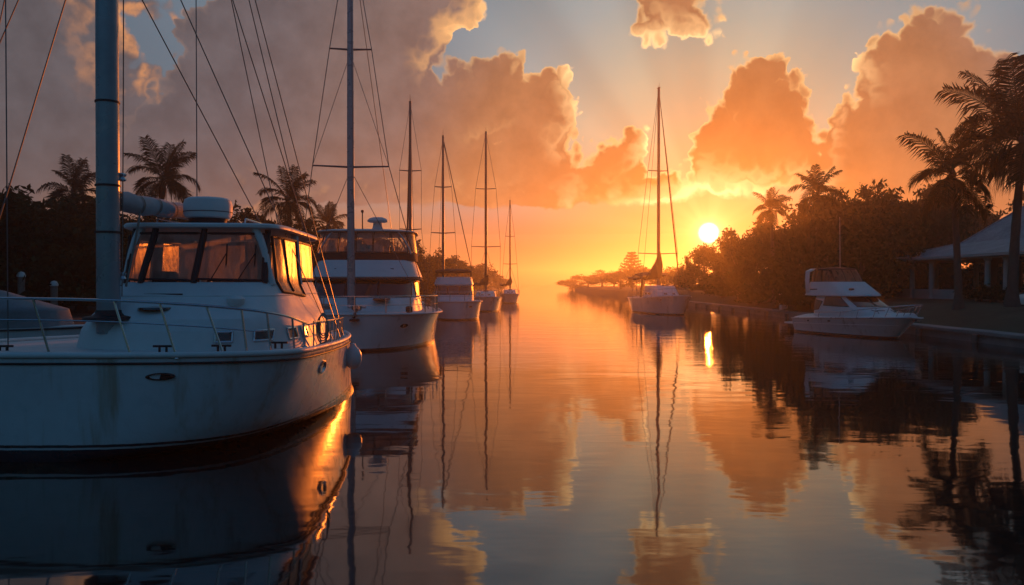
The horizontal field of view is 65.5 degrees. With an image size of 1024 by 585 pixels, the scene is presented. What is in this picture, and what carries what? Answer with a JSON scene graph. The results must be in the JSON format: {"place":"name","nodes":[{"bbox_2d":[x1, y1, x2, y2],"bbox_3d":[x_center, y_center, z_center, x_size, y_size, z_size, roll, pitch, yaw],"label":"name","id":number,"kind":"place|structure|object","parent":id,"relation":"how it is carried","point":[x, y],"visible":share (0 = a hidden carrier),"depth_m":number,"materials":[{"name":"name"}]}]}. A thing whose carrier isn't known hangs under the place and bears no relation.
{"place":"outdoors","nodes":[
{"label":"outdoors","id":0,"kind":"place"},
{"bbox_2d":[61,287,499,323],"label":"bank ground","id":1,"kind":"structure","parent":0,"point":[80,316],"depth_m":37.51,"materials":[{"name":"soil"}]},
{"bbox_2d":[16,271,25,295],"bbox_3d":[-20.330,0.267,33.005,0.340,2.276,0.340,0,1,0],"label":"mooring post","id":2,"kind":"object","parent":1,"relation":"on","point":[20,283],"visible":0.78,"depth_m":32.88,"materials":[{"name":"white paint"}]},
{"bbox_2d":[0,197,51,293],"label":"spreading tree","id":3,"kind":"object","parent":1,"relation":"on","point":[13,289],"visible":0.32,"depth_m":33.86,"materials":[{"name":"green plant"}]},
{"bbox_2d":[0,183,89,289],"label":"round crowned tree","id":4,"kind":"object","parent":1,"relation":"on","point":[70,233],"visible":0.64,"depth_m":35.22,"materials":[{"name":"green plant"}]},
{"bbox_2d":[50,281,58,304],"bbox_3d":[-19.548,0.462,34.008,0.340,1.935,0.340,0,1,0],"label":"mooring post","id":5,"kind":"object","parent":1,"relation":"on","point":[54,290],"visible":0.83,"depth_m":33.90,"materials":[{"name":"white paint"}]},
{"bbox_2d":[14,191,95,288],"bbox_3d":[-22.825,-1.863,38.163,6.661,5.858,6.286,0,1,35],"label":"spreading tree","id":6,"kind":"object","parent":1,"relation":"on","point":[82,245],"visible":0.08,"depth_m":39.20,"materials":[{"name":"green plant"}]},
{"bbox_2d":[36,154,95,209],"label":"palm tree","id":7,"kind":"object","parent":1,"relation":"on","point":[75,182],"visible":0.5,"depth_m":55.65,"materials":[{"name":"green plant"}]},
{"bbox_2d":[41,189,132,307],"bbox_3d":[-23.597,-2.249,42.667,5.940,6.499,5.943,0,1,-37],"label":"round crowned tree","id":8,"kind":"object","parent":1,"relation":"on","point":[72,209],"visible":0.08,"depth_m":41.86,"materials":[{"name":"green plant"}]},
{"bbox_2d":[63,197,144,255],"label":"round crowned tree","id":9,"kind":"object","parent":1,"relation":"on","point":[95,223],"depth_m":44.92,"materials":[{"name":"green plant"}]},
{"bbox_2d":[93,243,164,288],"bbox_3d":[-20.067,-0.567,40.504,6.602,3.884,5.205,0,1,23],"label":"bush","id":10,"kind":"object","parent":1,"relation":"on","point":[139,265],"visible":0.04,"depth_m":39.71,"materials":[{"name":"green plant"}]},
{"bbox_2d":[120,214,194,277],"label":"spreading tree","id":11,"kind":"object","parent":1,"relation":"on","point":[144,235],"visible":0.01,"depth_m":47.56,"materials":[{"name":"green plant"}]},
{"bbox_2d":[127,196,190,276],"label":"round crowned tree","id":12,"kind":"object","parent":1,"relation":"on","point":[154,219],"visible":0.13,"depth_m":49.10,"materials":[{"name":"green plant"}]},
{"bbox_2d":[124,135,200,218],"bbox_3d":[-22.721,-4.626,52.258,4.830,11.115,4.890,0,1,0],"label":"palm tree","id":13,"kind":"object","parent":1,"relation":"on","point":[169,177],"visible":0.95,"depth_m":51.56,"materials":[{"name":"green plant"}]},
{"bbox_2d":[159,218,231,281],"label":"round crowned tree","id":14,"kind":"object","parent":1,"relation":"on","point":[194,243],"visible":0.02,"depth_m":51.24,"materials":[{"name":"green plant"}]},
{"bbox_2d":[165,221,272,281],"bbox_3d":[-19.023,-1.909,51.951,6.661,6.158,6.286,0,1,-9],"label":"spreading tree","id":15,"kind":"object","parent":1,"relation":"on","point":[229,258],"visible":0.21,"depth_m":50.66,"materials":[{"name":"green plant"}]},
{"bbox_2d":[227,200,280,281],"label":"round crowned tree","id":16,"kind":"object","parent":1,"relation":"on","point":[242,215],"visible":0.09,"depth_m":55.52,"materials":[{"name":"green plant"}]},
{"bbox_2d":[238,256,304,281],"bbox_3d":[-15.717,-0.529,51.973,3.986,3.897,5.554,0,1,-25],"label":"bush","id":17,"kind":"object","parent":1,"relation":"on","point":[289,268],"visible":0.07,"depth_m":50.75,"materials":[{"name":"green plant"}]},
{"bbox_2d":[243,212,313,261],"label":"round crowned tree","id":18,"kind":"object","parent":1,"relation":"on","point":[268,221],"visible":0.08,"depth_m":55.66,"materials":[{"name":"green plant"}]},
{"bbox_2d":[251,164,317,256],"bbox_3d":[-15.923,-3.691,55.807,4.541,10.570,4.187,0,1,-37],"label":"palm tree","id":19,"kind":"object","parent":1,"relation":"on","point":[289,209],"visible":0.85,"depth_m":55.60,"materials":[{"name":"green plant"}]},
{"bbox_2d":[272,251,315,281],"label":"bush","id":20,"kind":"object","parent":1,"relation":"on","point":[289,261],"depth_m":54.16,"materials":[{"name":"yellow glass"}]},
{"bbox_2d":[292,216,337,263],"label":"round crowned tree","id":21,"kind":"object","parent":1,"relation":"on","point":[309,226],"visible":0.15,"depth_m":63.30,"materials":[{"name":"green plant"}]},
{"bbox_2d":[315,201,346,240],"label":"palm tree","id":22,"kind":"object","parent":1,"relation":"on","point":[325,216],"visible":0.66,"depth_m":83.71,"materials":[{"name":"green plant"}]},
{"bbox_2d":[326,238,363,251],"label":"spreading tree","id":23,"kind":"object","parent":1,"relation":"on","point":[335,242],"visible":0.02,"depth_m":68.92,"materials":[{"name":"green plant"}]},
{"bbox_2d":[362,228,401,252],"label":"round crowned tree","id":24,"kind":"object","parent":1,"relation":"on","point":[395,249],"visible":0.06,"depth_m":84.01,"materials":[{"name":"green plant"}]},
{"bbox_2d":[390,239,429,275],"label":"spreading tree","id":25,"kind":"object","parent":1,"relation":"on","point":[422,261],"visible":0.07,"depth_m":91.73,"materials":[{"name":"green plant"}]},
{"bbox_2d":[400,239,446,292],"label":"round crowned tree","id":26,"kind":"object","parent":1,"relation":"on","point":[433,261],"visible":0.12,"depth_m":102.92,"materials":[{"name":"green plant"}]},
{"bbox_2d":[421,275,435,303],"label":"bush","id":27,"kind":"object","parent":1,"relation":"on","point":[430,282],"visible":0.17,"depth_m":99.05,"materials":[{"name":"green plant"}]},
{"bbox_2d":[422,247,459,281],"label":"spreading tree","id":28,"kind":"object","parent":1,"relation":"on","point":[449,264],"visible":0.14,"depth_m":116.81,"materials":[{"name":"green plant"}]},
{"bbox_2d":[431,255,476,282],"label":"round crowned tree","id":29,"kind":"object","parent":1,"relation":"on","point":[461,264],"visible":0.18,"depth_m":138.56,"materials":[{"name":"green plant"}]},
{"bbox_2d":[458,267,484,290],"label":"spreading tree","id":30,"kind":"object","parent":1,"relation":"on","point":[480,275],"visible":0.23,"depth_m":164.98,"materials":[{"name":"green plant"}]},
{"bbox_2d":[474,262,498,290],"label":"round crowned tree","id":31,"kind":"object","parent":1,"relation":"on","point":[490,274],"visible":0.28,"depth_m":198.54,"materials":[{"name":"green plant"}]},
{"bbox_2d":[482,274,505,290],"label":"spreading tree","id":32,"kind":"object","parent":1,"relation":"on","point":[499,280],"visible":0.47,"depth_m":248.49,"materials":[{"name":"green plant"}]},
{"bbox_2d":[0,285,1023,584],"bbox_3d":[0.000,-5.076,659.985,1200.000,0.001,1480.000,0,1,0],"label":"water","id":33,"kind":"structure","parent":0,"point":[550,435],"depth_m":10.42,"materials":[{"name":"liquid"}]},
{"bbox_2d":[0,290,83,338],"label":"covered runabout","id":34,"kind":"object","parent":33,"relation":"on","point":[21,309],"visible":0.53,"depth_m":22.53,"materials":[{"name":"paint"}]},
{"bbox_2d":[0,0,353,461],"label":"cabin sailboat","id":35,"kind":"object","parent":33,"relation":"on","point":[162,361],"visible":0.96,"depth_m":11.84,"materials":[{"name":"paint"}]},
{"bbox_2d":[125,235,157,281],"bbox_3d":[-6.556,-0.439,13.907,0.301,1.063,1.558,0,1,-8],"label":"side window","id":36,"kind":"structure","parent":35,"relation":"in","point":[146,240],"depth_m":14.19,"materials":[{"name":"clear glass"}]},
{"bbox_2d":[162,241,198,280],"bbox_3d":[-6.630,-0.613,15.834,0.193,0.758,2.023,0,1,0],"label":"side window","id":37,"kind":"structure","parent":35,"relation":"in","point":[191,264],"depth_m":16.43,"materials":[{"name":"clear glass"}]},
{"bbox_2d":[271,236,305,296],"bbox_3d":[-3.930,-0.440,14.105,0.262,1.062,1.556,0,1,0],"label":"side window","id":38,"kind":"structure","parent":35,"relation":"in","point":[292,242],"depth_m":13.85,"materials":[{"name":"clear glass"}]},
{"bbox_2d":[299,241,314,280],"bbox_3d":[-4.125,-0.616,16.022,0.193,0.758,2.023,0,1,-9],"label":"side window","id":39,"kind":"structure","parent":35,"relation":"in","point":[310,278],"depth_m":15.95,"materials":[{"name":"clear glass"}]},
{"bbox_2d":[346,338,361,368],"bbox_3d":[-3.399,1.279,17.016,0.380,0.707,0.374,0,1,0],"label":"fender","id":40,"kind":"object","parent":35,"relation":"hanging from","point":[354,358],"visible":0.94,"depth_m":16.89,"materials":[{"name":"white plastic"}]},
{"bbox_2d":[300,0,441,351],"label":"flybridge yacht","id":41,"kind":"object","parent":33,"relation":"on","point":[376,289],"visible":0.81,"depth_m":31.36,"materials":[{"name":"paint"}]},
{"bbox_2d":[413,281,419,295],"bbox_3d":[-4.003,-0.147,33.699,0.191,0.662,1.248,0,1,4],"label":"side window","id":42,"kind":"structure","parent":41,"relation":"in","point":[414,282],"depth_m":33.53,"materials":[{"name":"glass"}]},
{"bbox_2d":[397,98,429,305],"bbox_3d":[-6.102,-4.578,48.183,2.694,14.450,8.135,0,1,-3],"label":"moored sailboat","id":43,"kind":"object","parent":33,"relation":"on","point":[409,202],"visible":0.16,"depth_m":47.48,"materials":[{"name":"paint"}]},
{"bbox_2d":[427,135,482,319],"bbox_3d":[-4.168,-4.494,58.211,3.959,14.050,9.650,0,1,-3],"label":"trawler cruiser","id":44,"kind":"object","parent":33,"relation":"on","point":[456,299],"visible":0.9,"depth_m":55.47,"materials":[{"name":"paint"}]},
{"bbox_2d":[471,131,501,311],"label":"moored sailboat","id":45,"kind":"object","parent":33,"relation":"on","point":[491,301],"visible":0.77,"depth_m":73.06,"materials":[{"name":"paint"}]},
{"bbox_2d":[499,200,519,302],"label":"moored sailboat","id":46,"kind":"object","parent":33,"relation":"on","point":[509,295],"visible":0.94,"depth_m":103.53,"materials":[{"name":"paint"}]},
{"bbox_2d":[627,87,691,314],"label":"moored sailboat","id":47,"kind":"object","parent":33,"relation":"on","point":[658,298],"visible":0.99,"depth_m":67.21,"materials":[{"name":"paint"}]},
{"bbox_2d":[633,296,1023,347],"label":"sea wall","id":48,"kind":"structure","parent":33,"relation":"in","point":[1001,338],"depth_m":36.57,"materials":[{"name":"concrete"}]},
{"bbox_2d":[779,294,787,309],"bbox_3d":[20.600,0.679,60.412,0.600,1.305,0.600,0,1,0],"label":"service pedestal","id":49,"kind":"object","parent":48,"relation":"on","point":[781,307],"visible":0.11,"depth_m":60.17,"materials":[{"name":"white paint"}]},
{"bbox_2d":[784,267,923,338],"bbox_3d":[16.623,-0.542,38.496,2.921,6.600,8.575,0,1,-14],"label":"express cruiser","id":50,"kind":"object","parent":33,"relation":"on","point":[844,306],"visible":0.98,"depth_m":37.92,"materials":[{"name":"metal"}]},
{"bbox_2d":[814,299,822,309],"bbox_3d":[15.279,0.593,39.778,0.142,0.565,0.964,0,1,1],"label":"quarter window","id":51,"kind":"structure","parent":50,"relation":"in","point":[815,302],"depth_m":39.85,"materials":[{"name":"glass"}]},
{"bbox_2d":[823,297,848,306],"bbox_3d":[15.603,0.440,38.314,0.166,0.458,1.874,0,1,-14],"label":"side window","id":52,"kind":"structure","parent":50,"relation":"in","point":[829,301],"depth_m":38.37,"materials":[{"name":"black glass"}]},
{"bbox_2d":[0,0,1023,284],"label":"sky","id":53,"kind":"structure","parent":0,"point":[755,95],"materials":[{"name":"orange"}]},
{"bbox_2d":[574,286,701,297],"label":"shoreline","id":54,"kind":"structure","parent":0,"point":[617,291],"depth_m":176.01,"materials":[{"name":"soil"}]},
{"bbox_2d":[556,279,590,289],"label":"spreading tree","id":55,"kind":"object","parent":54,"relation":"on","point":[567,282],"visible":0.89,"depth_m":287.09,"materials":[{"name":"green plant"}]},
{"bbox_2d":[570,274,595,286],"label":"spreading tree","id":56,"kind":"object","parent":54,"relation":"on","point":[581,278],"visible":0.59,"depth_m":269.65,"materials":[{"name":"green plant"}]},
{"bbox_2d":[587,270,609,286],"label":"round crowned tree","id":57,"kind":"object","parent":54,"relation":"on","point":[598,279],"visible":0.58,"depth_m":250.69,"materials":[{"name":"green plant"}]},
{"bbox_2d":[595,268,626,286],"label":"spreading tree","id":58,"kind":"object","parent":54,"relation":"on","point":[607,273],"visible":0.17,"depth_m":234.75,"materials":[{"name":"green plant"}]},
{"bbox_2d":[603,271,640,288],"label":"round crowned tree","id":59,"kind":"object","parent":54,"relation":"on","point":[620,277],"visible":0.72,"depth_m":180.07,"materials":[{"name":"green plant"}]},
{"bbox_2d":[618,252,643,287],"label":"pine tree","id":60,"kind":"object","parent":54,"relation":"on","point":[632,256],"visible":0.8,"depth_m":184.30,"materials":[{"name":"green plant"}]},
{"bbox_2d":[623,266,649,288],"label":"round crowned tree","id":61,"kind":"object","parent":54,"relation":"on","point":[631,273],"visible":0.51,"depth_m":159.75,"materials":[{"name":"green plant"}]},
{"bbox_2d":[641,269,672,284],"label":"spreading tree","id":62,"kind":"object","parent":54,"relation":"on","point":[665,281],"visible":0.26,"depth_m":147.83,"materials":[{"name":"green plant"}]},
{"bbox_2d":[660,266,694,285],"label":"round crowned tree","id":63,"kind":"object","parent":54,"relation":"on","point":[671,273],"visible":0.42,"depth_m":137.19,"materials":[{"name":"green plant"}]},
{"bbox_2d":[637,289,1023,333],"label":"lawn","id":64,"kind":"structure","parent":0,"point":[986,315],"depth_m":40.34,"materials":[{"name":"green plant"}]},
{"bbox_2d":[670,279,700,291],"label":"bush","id":65,"kind":"object","parent":64,"relation":"on","point":[684,283],"visible":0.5,"depth_m":109.51,"materials":[{"name":"green plant"}]},
{"bbox_2d":[677,261,695,290],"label":"round crowned tree","id":66,"kind":"object","parent":64,"relation":"on","point":[683,272],"visible":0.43,"depth_m":117.26,"materials":[{"name":"green plant"}]},
{"bbox_2d":[682,245,715,291],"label":"round crowned tree","id":67,"kind":"object","parent":64,"relation":"on","point":[697,270],"visible":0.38,"depth_m":104.17,"materials":[{"name":"green plant"}]},
{"bbox_2d":[685,271,717,290],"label":"bush","id":68,"kind":"object","parent":64,"relation":"on","point":[706,277],"visible":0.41,"depth_m":95.22,"materials":[{"name":"green plant"}]},
{"bbox_2d":[701,272,725,297],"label":"bush","id":69,"kind":"object","parent":64,"relation":"on","point":[714,279],"visible":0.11,"depth_m":83.41,"materials":[{"name":"green plant"}]},
{"bbox_2d":[692,229,739,268],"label":"round crowned tree","id":70,"kind":"object","parent":64,"relation":"on","point":[709,255],"visible":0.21,"depth_m":91.58,"materials":[{"name":"green plant"}]},
{"bbox_2d":[705,266,745,300],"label":"bush","id":71,"kind":"object","parent":64,"relation":"on","point":[722,290],"visible":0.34,"depth_m":75.75,"materials":[{"name":"green plant"}]},
{"bbox_2d":[710,225,763,277],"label":"spreading tree","id":72,"kind":"object","parent":64,"relation":"on","point":[729,248],"visible":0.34,"depth_m":83.04,"materials":[{"name":"green plant"}]},
{"bbox_2d":[719,237,772,304],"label":"round crowned tree","id":73,"kind":"object","parent":64,"relation":"on","point":[754,258],"visible":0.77,"depth_m":69.69,"materials":[{"name":"green plant"}]},
{"bbox_2d":[734,265,770,304],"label":"bush","id":74,"kind":"object","parent":64,"relation":"on","point":[747,280],"visible":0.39,"depth_m":66.94,"materials":[{"name":"green plant"}]},
{"bbox_2d":[733,259,779,308],"bbox_3d":[20.798,-0.483,62.379,4.732,4.314,6.002,-1,1,-42],"label":"bush","id":75,"kind":"object","parent":64,"relation":"on","point":[758,295],"visible":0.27,"depth_m":62.71,"materials":[{"name":"green plant"}]},
{"bbox_2d":[731,218,782,266],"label":"round crowned tree","id":76,"kind":"object","parent":64,"relation":"on","point":[755,231],"visible":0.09,"depth_m":77.76,"materials":[{"name":"green plant"}]},
{"bbox_2d":[736,221,797,266],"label":"spreading tree","id":77,"kind":"object","parent":64,"relation":"on","point":[766,239],"visible":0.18,"depth_m":73.75,"materials":[{"name":"green plant"}]},
{"bbox_2d":[752,187,791,265],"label":"palm tree","id":78,"kind":"object","parent":64,"relation":"on","point":[771,202],"visible":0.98,"depth_m":71.76,"materials":[{"name":"green plant"}]},
{"bbox_2d":[762,267,809,310],"bbox_3d":[20.563,-0.300,57.960,3.624,4.068,5.050,0,1,0],"label":"bush","id":79,"kind":"object","parent":64,"relation":"on","point":[793,306],"visible":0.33,"depth_m":57.93,"materials":[{"name":"green plant"}]},
{"bbox_2d":[766,227,818,292],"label":"round crowned tree","id":80,"kind":"object","parent":64,"relation":"on","point":[794,242],"visible":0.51,"depth_m":57.00,"materials":[{"name":"green plant"}]},
{"bbox_2d":[776,198,812,260],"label":"round crowned tree","id":81,"kind":"object","parent":64,"relation":"on","point":[789,221],"visible":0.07,"depth_m":70.31,"materials":[{"name":"green plant"}]},
{"bbox_2d":[769,254,824,308],"bbox_3d":[21.044,-0.619,55.558,6.001,4.291,4.732,0,1,33],"label":"bush","id":82,"kind":"object","parent":64,"relation":"on","point":[796,297],"visible":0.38,"depth_m":55.30,"materials":[{"name":"green plant"}]},
{"bbox_2d":[787,164,842,234],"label":"palm tree","id":83,"kind":"object","parent":64,"relation":"on","point":[816,198],"visible":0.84,"depth_m":61.57,"materials":[{"name":"green plant"}]},
{"bbox_2d":[787,219,863,297],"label":"spreading tree","id":84,"kind":"object","parent":64,"relation":"on","point":[822,248],"visible":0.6,"depth_m":53.59,"materials":[{"name":"green plant"}]},
{"bbox_2d":[790,190,869,264],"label":"round crowned tree","id":85,"kind":"object","parent":64,"relation":"on","point":[858,201],"visible":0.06,"depth_m":64.87,"materials":[{"name":"green plant"}]},
{"bbox_2d":[802,187,866,255],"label":"spreading tree","id":86,"kind":"object","parent":64,"relation":"on","point":[843,209],"visible":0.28,"depth_m":59.72,"materials":[{"name":"green plant"}]},
{"bbox_2d":[799,260,870,299],"bbox_3d":[21.808,-0.616,54.027,3.624,3.927,5.050,0,1,-15],"label":"bush","id":87,"kind":"object","parent":64,"relation":"on","point":[812,297],"visible":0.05,"depth_m":52.80,"materials":[{"name":"green plant"}]},
{"bbox_2d":[808,257,901,296],"bbox_3d":[22.868,-0.904,53.461,6.002,3.942,4.732,0,1,18],"label":"bush","id":88,"kind":"object","parent":64,"relation":"on","point":[880,288],"visible":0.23,"depth_m":51.65,"materials":[{"name":"green plant"}]},
{"bbox_2d":[827,208,904,285],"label":"round crowned tree","id":89,"kind":"object","parent":64,"relation":"on","point":[878,257],"visible":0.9,"depth_m":51.19,"materials":[{"name":"green plant"}]},
{"bbox_2d":[850,178,893,237],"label":"round crowned tree","id":90,"kind":"object","parent":64,"relation":"on","point":[865,194],"visible":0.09,"depth_m":65.86,"materials":[{"name":"green plant"}]},
{"bbox_2d":[840,186,937,297],"bbox_3d":[26.822,-3.451,57.654,7.124,8.422,6.222,0,1,16],"label":"round crowned tree","id":91,"kind":"object","parent":64,"relation":"on","point":[888,206],"visible":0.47,"depth_m":56.09,"materials":[{"name":"green plant"}]},
{"bbox_2d":[876,265,915,297],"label":"bush","id":92,"kind":"object","parent":64,"relation":"on","point":[903,272],"visible":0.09,"depth_m":58.49,"materials":[{"name":"green plant"}]},
{"bbox_2d":[881,188,951,283],"bbox_3d":[32.365,-3.877,64.296,6.421,9.092,6.788,0,1,36],"label":"spreading tree","id":93,"kind":"object","parent":64,"relation":"on","point":[939,220],"visible":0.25,"depth_m":62.11,"materials":[{"name":"green plant"}]},
{"bbox_2d":[905,263,953,288],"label":"bush","id":94,"kind":"object","parent":64,"relation":"on","point":[944,271],"visible":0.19,"depth_m":64.64,"materials":[{"name":"green plant"}]},
{"bbox_2d":[909,178,980,236],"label":"round crowned tree","id":95,"kind":"object","parent":64,"relation":"on","point":[925,190],"visible":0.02,"depth_m":71.40,"materials":[{"name":"green plant"}]},
{"bbox_2d":[896,117,1004,309],"bbox_3d":[22.613,-3.920,40.965,5.102,10.080,4.526,0,1,-32],"label":"palm tree","id":96,"kind":"object","parent":64,"relation":"on","point":[950,184],"visible":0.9,"depth_m":40.64,"materials":[{"name":"green plant"}]},
{"bbox_2d":[917,263,984,290],"bbox_3d":[35.387,-1.315,66.508,7.202,3.826,5.678,0,1,-11],"label":"bush","id":97,"kind":"object","parent":64,"relation":"on","point":[923,286],"visible":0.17,"depth_m":64.97,"materials":[{"name":"green plant"}]},
{"bbox_2d":[892,205,1023,301],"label":"pavilion","id":98,"kind":"structure","parent":64,"relation":"on","point":[989,245],"depth_m":52.90,"materials":[{"name":"concrete"}]},
{"bbox_2d":[938,263,1002,294],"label":"bush","id":99,"kind":"object","parent":64,"relation":"on","point":[980,269],"visible":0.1,"depth_m":65.06,"materials":[{"name":"green plant"}]},
{"bbox_2d":[952,285,997,300],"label":"garden shrub","id":100,"kind":"object","parent":64,"relation":"on","point":[967,294],"visible":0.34,"depth_m":47.34,"materials":[{"name":"green plant"}]},
{"bbox_2d":[933,52,1023,306],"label":"palm tree","id":101,"kind":"object","parent":64,"relation":"on","point":[1007,130],"visible":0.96,"depth_m":38.71,"materials":[{"name":"green plant"}]},
{"bbox_2d":[963,200,998,266],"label":"spreading tree","id":102,"kind":"object","parent":64,"relation":"on","point":[980,218],"visible":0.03,"depth_m":82.69,"materials":[{"name":"green plant"}]},
{"bbox_2d":[949,263,1023,289],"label":"bush","id":103,"kind":"object","parent":64,"relation":"on","point":[1000,265],"visible":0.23,"depth_m":64.76,"materials":[{"name":"green plant"}]},
{"bbox_2d":[969,281,1004,301],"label":"garden shrub","id":104,"kind":"object","parent":64,"relation":"on","point":[982,291],"visible":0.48,"depth_m":45.52,"materials":[{"name":"green plant"}]},
{"bbox_2d":[970,191,1023,290],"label":"round crowned tree","id":105,"kind":"object","parent":64,"relation":"on","point":[990,221],"visible":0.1,"depth_m":79.63,"materials":[{"name":"green plant"}]},
{"bbox_2d":[985,282,1023,299],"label":"garden shrub","id":106,"kind":"object","parent":64,"relation":"on","point":[999,296],"visible":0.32,"depth_m":44.16,"materials":[{"name":"green plant"}]},
{"bbox_2d":[1019,293,1023,304],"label":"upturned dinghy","id":107,"kind":"object","parent":64,"relation":"on","point":[1021,295],"visible":0.34,"depth_m":39.63,"materials":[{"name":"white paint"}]}
]}

